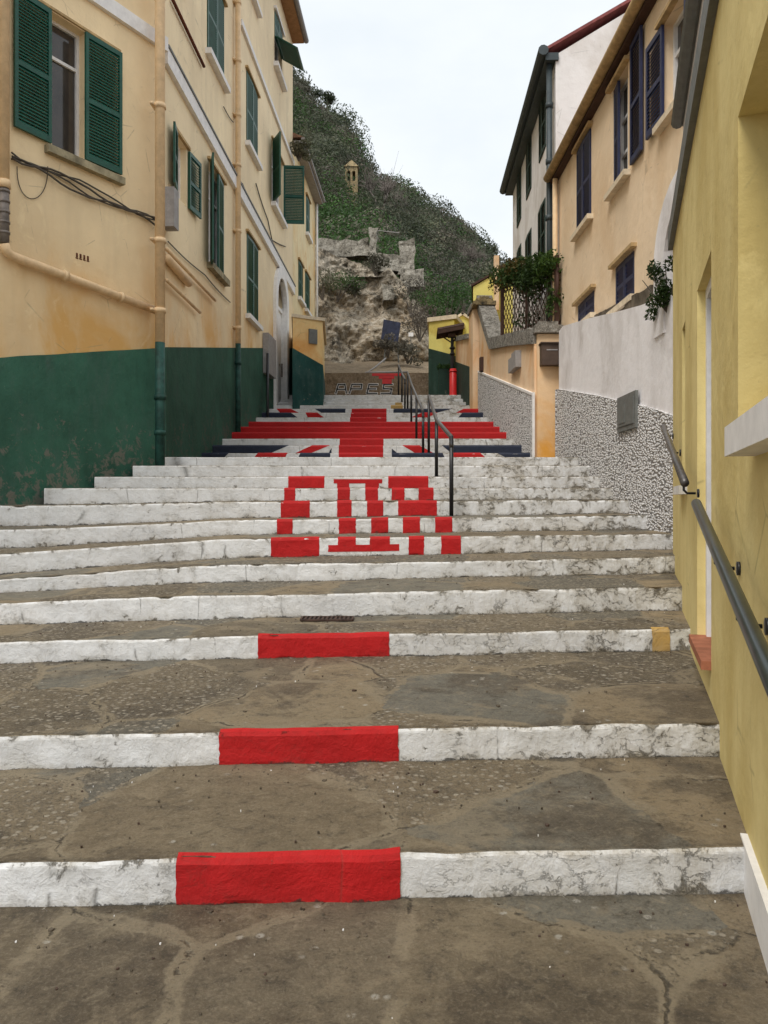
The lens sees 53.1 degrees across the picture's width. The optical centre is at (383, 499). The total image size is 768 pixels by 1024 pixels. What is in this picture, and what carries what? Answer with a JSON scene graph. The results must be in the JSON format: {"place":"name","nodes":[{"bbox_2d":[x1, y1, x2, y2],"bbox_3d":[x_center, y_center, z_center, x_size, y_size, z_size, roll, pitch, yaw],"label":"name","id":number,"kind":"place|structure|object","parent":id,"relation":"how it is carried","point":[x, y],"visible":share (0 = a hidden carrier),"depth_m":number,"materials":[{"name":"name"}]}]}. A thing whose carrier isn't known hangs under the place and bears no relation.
{"place":"outdoors","nodes":[
{"label":"outdoors","id":0,"kind":"place"},
{"bbox_2d":[318,247,428,363],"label":"cliff","id":1,"kind":"structure","parent":0,"point":[353,326],"depth_m":34.25,"materials":[{"name":"stone"}]},
{"bbox_2d":[318,267,354,299],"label":"shrub","id":2,"kind":"object","parent":1,"relation":"on","point":[332,280],"visible":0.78,"depth_m":33.26,"materials":[{"name":"green plant"}]},
{"bbox_2d":[318,237,369,260],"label":"stone wall","id":3,"kind":"structure","parent":1,"relation":"on","point":[348,249],"depth_m":35.91,"materials":[{"name":"grey stone"}]},
{"bbox_2d":[323,271,367,301],"bbox_3d":[-1.801,-9.335,33.774,1.821,1.312,1.832,0,0,-35],"label":"shrub","id":4,"kind":"object","parent":1,"relation":"on","point":[342,282],"visible":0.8,"depth_m":33.75,"materials":[{"name":"green plant"}]},
{"bbox_2d":[340,280,366,297],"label":"shrub","id":5,"kind":"object","parent":1,"relation":"on","point":[354,291],"visible":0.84,"depth_m":34.09,"materials":[{"name":"green plant"}]},
{"bbox_2d":[362,251,391,275],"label":"shrub","id":6,"kind":"object","parent":1,"relation":"on","point":[378,259],"visible":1,"depth_m":34.79,"materials":[{"name":"green plant"}]},
{"bbox_2d":[374,253,399,274],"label":"stone wall","id":7,"kind":"structure","parent":1,"relation":"on","point":[394,267],"depth_m":35.60,"materials":[{"name":"grey stone"}]},
{"bbox_2d":[369,227,377,259],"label":"stone pillar","id":8,"kind":"structure","parent":7,"relation":"on","point":[373,235],"depth_m":35.64,"materials":[{"name":"grey stone"}]},
{"bbox_2d":[381,283,394,303],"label":"stone block","id":9,"kind":"structure","parent":1,"relation":"on","point":[387,295],"depth_m":34.00,"materials":[{"name":"grey stone"}]},
{"bbox_2d":[400,268,423,290],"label":"stone wall","id":10,"kind":"structure","parent":1,"relation":"on","point":[405,275],"depth_m":35.28,"materials":[{"name":"grey stone"}]},
{"bbox_2d":[398,237,415,277],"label":"stone pillar","id":11,"kind":"structure","parent":10,"relation":"on","point":[407,251],"depth_m":35.60,"materials":[{"name":"grey stone"}]},
{"bbox_2d":[388,277,445,317],"bbox_3d":[1.470,-8.952,33.901,2.719,1.840,1.492,0,0,-39],"label":"shrub","id":12,"kind":"object","parent":1,"relation":"on","point":[418,288],"visible":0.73,"depth_m":34.00,"materials":[{"name":"green plant"}]},
{"bbox_2d":[389,285,458,316],"bbox_3d":[1.889,-8.787,34.975,3.678,1.682,2.080,0,0,-35],"label":"shrub","id":13,"kind":"object","parent":1,"relation":"on","point":[431,304],"visible":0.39,"depth_m":35.02,"materials":[{"name":"green plant"}]},
{"bbox_2d":[325,361,427,372],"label":"path","id":14,"kind":"structure","parent":0,"point":[354,367],"depth_m":31.82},
{"bbox_2d":[365,358,407,372],"bbox_3d":[-0.032,-4.665,27.990,1.745,1.358,2.051,0,0,0],"label":"railing","id":15,"kind":"object","parent":14,"relation":"on","point":[370,371],"visible":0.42,"depth_m":26.98,"materials":[{"name":"grey metal"}]},
{"bbox_2d":[371,332,402,358],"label":"shrub","id":16,"kind":"object","parent":14,"relation":"on","point":[389,345],"visible":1,"depth_m":31.41,"materials":[{"name":"green plant"}]},
{"bbox_2d":[381,319,400,362],"bbox_3d":[0.288,-6.674,32.425,0.840,1.816,0.109,0,0,0],"label":"notice board","id":17,"kind":"object","parent":14,"relation":"on","point":[389,326],"visible":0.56,"depth_m":32.37,"materials":[{"name":"blue metal"}]},
{"bbox_2d":[397,339,423,365],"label":"shrub","id":18,"kind":"object","parent":14,"relation":"on","point":[411,351],"visible":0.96,"depth_m":31.35,"materials":[{"name":"green plant"}]},
{"bbox_2d":[401,299,439,341],"bbox_3d":[1.480,-7.558,32.696,1.860,1.646,1.696,0,0,24],"label":"shrub","id":19,"kind":"object","parent":14,"relation":"on","point":[418,324],"visible":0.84,"depth_m":32.58,"materials":[{"name":"green plant"}]},
{"bbox_2d":[409,274,471,314],"bbox_3d":[2.546,-8.499,33.228,3.013,2.204,2.530,0,0,0],"label":"shrub","id":20,"kind":"object","parent":14,"relation":"on","point":[446,295],"visible":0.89,"depth_m":32.88,"materials":[{"name":"green plant"}]},
{"bbox_2d":[428,274,471,313],"bbox_3d":[3.529,-8.650,33.095,3.207,1.749,2.030,0,0,0],"label":"shrub","id":21,"kind":"object","parent":14,"relation":"on","point":[464,296],"visible":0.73,"depth_m":33.02,"materials":[{"name":"green plant"}]},
{"bbox_2d":[458,312,468,334],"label":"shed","id":22,"kind":"structure","parent":14,"relation":"on","point":[463,317],"depth_m":27.20,"materials":[{"name":"yellow paint"}]},
{"bbox_2d":[0,395,767,1023],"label":"stairs","id":23,"kind":"structure","parent":0,"point":[334,505],"depth_m":3.74,"materials":[{"name":"stone"}]},
{"bbox_2d":[300,616,353,621],"bbox_3d":[-0.451,0.953,6.115,0.422,0.020,0.190,0,0,0],"label":"drain grate","id":24,"kind":"object","parent":23,"relation":"on","point":[325,618],"visible":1,"depth_m":6.07,"materials":[{"name":"metal"}]},
{"bbox_2d":[325,373,427,394],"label":"wall","id":25,"kind":"structure","parent":23,"relation":"on","point":[361,383],"depth_m":26.60,"materials":[{"name":"brown stone"}]},
{"bbox_2d":[0,550,766,1023],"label":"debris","id":26,"kind":"object","parent":23,"relation":"on","point":[350,790],"visible":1,"depth_m":3.31,"materials":[{"name":"soil"}]},
{"bbox_2d":[398,364,405,408],"bbox_3d":[0.514,-3.297,22.350,0.097,1.745,2.890,0,0,-2],"label":"handrail","id":27,"kind":"object","parent":23,"relation":"on","point":[402,375],"visible":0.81,"depth_m":22.28,"materials":[{"name":"black metal"}]},
{"bbox_2d":[407,372,424,452],"bbox_3d":[0.679,-2.152,17.675,0.112,2.574,6.238,0,0,-1],"label":"handrail","id":28,"kind":"object","parent":23,"relation":"on","point":[417,401],"visible":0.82,"depth_m":16.39,"materials":[{"name":"black metal"}]},
{"bbox_2d":[427,395,453,515],"bbox_3d":[0.799,-0.881,11.925,0.155,2.192,5.237,0,0,0],"label":"handrail","id":29,"kind":"object","parent":23,"relation":"on","point":[441,425],"visible":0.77,"depth_m":10.94,"materials":[{"name":"black metal"}]},
{"bbox_2d":[436,363,449,394],"bbox_3d":[2.089,-3.777,25.682,0.715,1.554,0.253,0,0,0],"label":"planter","id":30,"kind":"object","parent":23,"relation":"on","point":[444,370],"visible":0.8,"depth_m":25.60,"materials":[{"name":"green metal"}]},
{"bbox_2d":[427,314,464,394],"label":"outbuilding","id":31,"kind":"structure","parent":23,"relation":"on","point":[439,350],"depth_m":26.04,"materials":[{"name":"yellow paint"}]},
{"bbox_2d":[436,323,463,368],"bbox_3d":[2.144,-4.434,24.900,0.858,2.468,0.600,0,0,0],"label":"lamp post","id":32,"kind":"object","parent":23,"relation":"on","point":[452,332],"visible":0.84,"depth_m":24.84,"materials":[{"name":"black metal"}]},
{"bbox_2d":[449,368,456,394],"bbox_3d":[2.187,-3.662,24.300,0.277,0.923,0.277,0,0,0],"label":"pillar box","id":33,"kind":"object","parent":23,"relation":"on","point":[453,381],"visible":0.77,"depth_m":24.20,"materials":[{"name":"red metal"}]},
{"bbox_2d":[454,303,478,408],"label":"garden wall","id":34,"kind":"structure","parent":23,"relation":"on","point":[467,359],"depth_m":21.50,"materials":[{"name":"paint"}]},
{"bbox_2d":[471,255,512,333],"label":"house","id":35,"kind":"structure","parent":23,"relation":"on","point":[479,287],"depth_m":23.00,"materials":[{"name":"yellow paint"}]},
{"bbox_2d":[471,295,562,456],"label":"garden wall","id":36,"kind":"structure","parent":23,"relation":"on","point":[518,406],"depth_m":15.34,"materials":[{"name":"orange paint"}]},
{"bbox_2d":[479,357,483,371],"bbox_3d":[2.542,-3.519,20.045,0.080,0.359,0.220,0,0,-2],"label":"cable box","id":37,"kind":"object","parent":36,"relation":"attached to","point":[481,364],"visible":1,"depth_m":19.94,"materials":[{"name":"brown metal"}]},
{"bbox_2d":[508,350,520,372],"bbox_3d":[2.668,-2.809,15.747,0.120,0.330,0.845,0,0,-2],"label":"meter box","id":38,"kind":"object","parent":36,"relation":"attached to","point":[514,362],"visible":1,"depth_m":15.42,"materials":[{"name":"grey plastic"}]},
{"bbox_2d":[500,255,558,334],"bbox_3d":[2.986,-4.005,16.069,0.070,2.750,3.325,0,0,-9],"label":"trellis","id":39,"kind":"object","parent":36,"relation":"on","point":[502,309],"visible":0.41,"depth_m":16.27,"materials":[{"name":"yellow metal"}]},
{"bbox_2d":[487,247,563,330],"bbox_3d":[2.935,-4.154,16.138,0.614,2.598,3.877,0,0,-9],"label":"climbing plant","id":40,"kind":"object","parent":39,"relation":"attached to","point":[535,270],"visible":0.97,"depth_m":15.51,"materials":[{"name":"green plant"}]},
{"bbox_2d":[538,342,558,365],"bbox_3d":[3.050,-2.645,14.009,0.420,0.410,0.218,0,0,0],"label":"mailbox","id":41,"kind":"object","parent":36,"relation":"attached to","point":[549,353],"visible":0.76,"depth_m":13.93,"materials":[{"name":"brown metal"}]},
{"bbox_2d":[555,295,672,549],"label":"retaining wall","id":42,"kind":"structure","parent":23,"relation":"on","point":[613,402],"depth_m":9.81,"materials":[{"name":"white paint"}]},
{"bbox_2d":[594,285,652,316],"bbox_3d":[3.555,-2.409,10.690,0.570,1.403,6.602,0,0,1],"label":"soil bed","id":43,"kind":"object","parent":42,"relation":"on","point":[638,299],"visible":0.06,"depth_m":9.93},
{"bbox_2d":[642,255,672,321],"bbox_3d":[2.979,-2.289,8.290,0.374,0.653,0.712,0,0,0],"label":"shrub","id":44,"kind":"object","parent":42,"relation":"on","point":[663,290],"visible":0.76,"depth_m":8.21,"materials":[{"name":"green plant"}]},
{"bbox_2d":[543,0,685,338],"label":"house","id":45,"kind":"structure","parent":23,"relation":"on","point":[610,175],"depth_m":10.80,"materials":[{"name":"beige paint"}]},
{"bbox_2d":[570,120,592,241],"bbox_3d":[3.310,-5.283,12.859,0.120,1.574,1.144,0,0,0],"label":"window","id":46,"kind":"structure","parent":45,"relation":"in","point":[588,218],"depth_m":12.75,"materials":[{"name":"beige stone"}]},
{"bbox_2d":[572,284,595,319],"bbox_3d":[3.310,-3.139,12.757,0.120,0.530,1.291,0,0,0],"label":"window frame","id":47,"kind":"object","parent":45,"relation":"in","point":[591,286],"depth_m":12.45,"materials":[{"name":"beige stone"}]},
{"bbox_2d":[604,55,630,201],"bbox_3d":[3.405,-5.224,10.896,0.310,1.634,0.948,0,0,0],"label":"window","id":48,"kind":"structure","parent":45,"relation":"in","point":[624,174],"depth_m":11.08,"materials":[{"name":"beige glass"}]},
{"bbox_2d":[606,242,636,313],"bbox_3d":[3.310,-3.022,10.699,0.120,0.764,1.093,0,0,0],"label":"window","id":49,"kind":"structure","parent":45,"relation":"in","point":[632,245],"depth_m":10.58,"materials":[{"name":"beige stone"}]},
{"bbox_2d":[652,0,683,134],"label":"window","id":50,"kind":"structure","parent":45,"relation":"in","point":[666,118],"depth_m":9.10,"materials":[{"name":"beige glass"}]},
{"bbox_2d":[318,180,460,311],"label":"hill","id":51,"kind":"structure","parent":0,"point":[346,216],"depth_m":65.31,"materials":[{"name":"green plant"}]},
{"bbox_2d":[296,79,311,93],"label":"tree","id":52,"kind":"object","parent":51,"relation":"on","point":[305,84],"visible":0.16,"depth_m":111.65,"materials":[{"name":"green plant"}]},
{"bbox_2d":[308,86,337,114],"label":"tree","id":53,"kind":"object","parent":51,"relation":"on","point":[330,98],"visible":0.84,"depth_m":117.23,"materials":[{"name":"green plant"}]},
{"bbox_2d":[330,108,349,125],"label":"tree","id":54,"kind":"object","parent":51,"relation":"on","point":[339,115],"visible":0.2,"depth_m":115.47,"materials":[{"name":"green plant"}]},
{"bbox_2d":[344,160,358,205],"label":"tower","id":55,"kind":"structure","parent":51,"relation":"on","point":[353,169],"depth_m":77.38,"materials":[{"name":"beige stone"}]},
{"bbox_2d":[356,151,402,218],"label":"tree","id":56,"kind":"object","parent":51,"relation":"on","point":[385,188],"visible":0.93,"depth_m":70.01,"materials":[{"name":"grey plant"}]},
{"bbox_2d":[293,67,510,314],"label":"hillside shrubs","id":57,"kind":"object","parent":51,"relation":"on","point":[336,145],"visible":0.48,"depth_m":81.97,"materials":[{"name":"green plant"}]},
{"bbox_2d":[387,183,416,211],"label":"tree","id":58,"kind":"object","parent":51,"relation":"on","point":[401,196],"visible":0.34,"depth_m":85.23,"materials":[{"name":"grey plant"}]},
{"bbox_2d":[428,300,460,316],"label":"tree","id":59,"kind":"object","parent":51,"relation":"on","point":[443,313],"visible":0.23,"depth_m":44.22,"materials":[{"name":"green plant"}]},
{"bbox_2d":[454,238,479,262],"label":"tree","id":60,"kind":"object","parent":51,"relation":"on","point":[461,248],"visible":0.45,"depth_m":94.33,"materials":[{"name":"plant"}]},
{"bbox_2d":[460,239,494,279],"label":"tree","id":61,"kind":"object","parent":51,"relation":"on","point":[473,255],"visible":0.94,"depth_m":79.65,"materials":[{"name":"plant"}]},
{"bbox_2d":[481,244,498,254],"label":"tree","id":62,"kind":"object","parent":51,"relation":"on","point":[495,247],"visible":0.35,"depth_m":111.97,"materials":[{"name":"green plant"}]},
{"bbox_2d":[293,0,624,262],"label":"sky","id":63,"kind":"structure","parent":0,"point":[442,85],"materials":[{"name":"white"}]},
{"label":"ground","id":64,"kind":"structure","parent":0,"visible":0},
{"bbox_2d":[0,0,167,504],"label":"house","id":65,"kind":"structure","parent":64,"relation":"on","point":[77,245],"depth_m":10.85,"materials":[{"name":"beige paint"}]},
{"bbox_2d":[38,0,125,185],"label":"window","id":66,"kind":"structure","parent":65,"relation":"in","point":[64,146],"depth_m":10.86,"materials":[{"name":"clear glass"}]},
{"bbox_2d":[150,0,308,465],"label":"house","id":67,"kind":"structure","parent":64,"relation":"on","point":[228,178],"depth_m":15.91,"materials":[{"name":"beige paint"}]},
{"bbox_2d":[177,128,190,198],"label":"window","id":68,"kind":"structure","parent":67,"relation":"in","point":[180,135],"depth_m":13.48,"materials":[{"name":"beige paint"}]},
{"bbox_2d":[205,0,230,93],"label":"window","id":69,"kind":"structure","parent":67,"relation":"in","point":[209,52],"depth_m":15.34,"materials":[{"name":"beige stone"}]},
{"bbox_2d":[207,156,229,286],"bbox_3d":[-3.424,-5.544,15.464,0.330,2.164,1.328,0,0,3],"label":"window","id":70,"kind":"structure","parent":67,"relation":"in","point":[213,268],"depth_m":15.72,"materials":[{"name":"beige stone"}]},
{"bbox_2d":[245,65,262,170],"bbox_3d":[-3.167,-9.240,18.704,0.140,1.876,1.457,0,0,3],"label":"window","id":71,"kind":"structure","parent":67,"relation":"in","point":[248,144],"depth_m":18.56,"materials":[{"name":"beige stone"}]},
{"bbox_2d":[245,229,262,330],"bbox_3d":[-3.165,-5.308,18.750,0.140,2.100,1.464,0,0,3],"label":"window","id":72,"kind":"structure","parent":67,"relation":"in","point":[248,316],"depth_m":18.56,"materials":[{"name":"white paint"}]},
{"bbox_2d":[252,0,262,17],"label":"window","id":73,"kind":"structure","parent":67,"relation":"in","point":[256,5],"depth_m":19.01,"materials":[{"name":"beige stone"}]},
{"bbox_2d":[271,135,287,228],"bbox_3d":[-3.088,-9.019,21.983,0.350,1.921,1.856,0,0,3],"label":"window","id":74,"kind":"structure","parent":67,"relation":"in","point":[275,204],"depth_m":22.00,"materials":[{"name":"beige stone"}]},
{"bbox_2d":[274,5,286,91],"bbox_3d":[-3.081,-12.950,22.131,0.350,1.699,1.420,0,0,3],"label":"window","id":75,"kind":"structure","parent":67,"relation":"in","point":[277,67],"depth_m":22.16,"materials":[{"name":"beige stone"}]},
{"bbox_2d":[278,306,282,401],"bbox_3d":[-3.157,-3.581,22.409,0.150,4.162,1.477,0,0,3],"label":"door","id":76,"kind":"structure","parent":67,"relation":"in","point":[280,366],"depth_m":22.80,"materials":[{"name":"grey wood"}]},
{"bbox_2d":[291,133,326,408],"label":"house","id":77,"kind":"structure","parent":64,"relation":"on","point":[309,341],"depth_m":24.93,"materials":[{"name":"beige paint"}]},
{"bbox_2d":[290,139,311,161],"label":"shrub","id":78,"kind":"object","parent":77,"relation":"on","point":[299,149],"visible":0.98,"depth_m":24.12,"materials":[{"name":"green plant"}]},
{"bbox_2d":[298,257,305,307],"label":"window","id":79,"kind":"structure","parent":77,"relation":"in","point":[300,299],"depth_m":26.02,"materials":[{"name":"white paint"}]},
{"bbox_2d":[305,269,311,315],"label":"window","id":80,"kind":"structure","parent":77,"relation":"in","point":[307,311],"depth_m":27.42,"materials":[{"name":"white paint"}]},
{"bbox_2d":[305,192,312,243],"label":"window","id":81,"kind":"structure","parent":77,"relation":"in","point":[307,233],"depth_m":27.67,"materials":[{"name":"beige stone"}]},
{"bbox_2d":[499,0,630,331],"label":"house","id":82,"kind":"structure","parent":64,"relation":"on","point":[564,69],"depth_m":15.24,"materials":[{"name":"white paint"}]},
{"bbox_2d":[668,0,767,971],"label":"house","id":83,"kind":"structure","parent":64,"relation":"on","point":[718,235],"depth_m":3.44,"materials":[{"name":"yellow paint"}]},
{"bbox_2d":[660,424,699,497],"bbox_3d":[2.325,-0.374,6.122,0.116,0.728,2.973,0,0,18],"label":"handrail","id":84,"kind":"object","parent":83,"relation":"attached to","point":[681,473],"visible":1,"depth_m":5.43,"materials":[{"name":"black metal"}]},
{"bbox_2d":[689,277,710,669],"bbox_3d":[1.923,-0.210,4.495,0.198,2.248,0.859,0,0,18],"label":"door","id":85,"kind":"structure","parent":83,"relation":"in","point":[700,644],"depth_m":4.83,"materials":[{"name":"white wood"}]},
{"bbox_2d":[691,499,767,696],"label":"handrail","id":86,"kind":"object","parent":83,"relation":"attached to","point":[753,635],"visible":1,"depth_m":2.43,"materials":[{"name":"grey metal"}]},
{"bbox_2d":[724,396,767,456],"bbox_3d":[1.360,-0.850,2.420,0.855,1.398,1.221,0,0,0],"label":"window sill","id":87,"kind":"structure","parent":83,"relation":"in","point":[747,435],"depth_m":2.24,"materials":[{"name":"white stone"}]}
]}

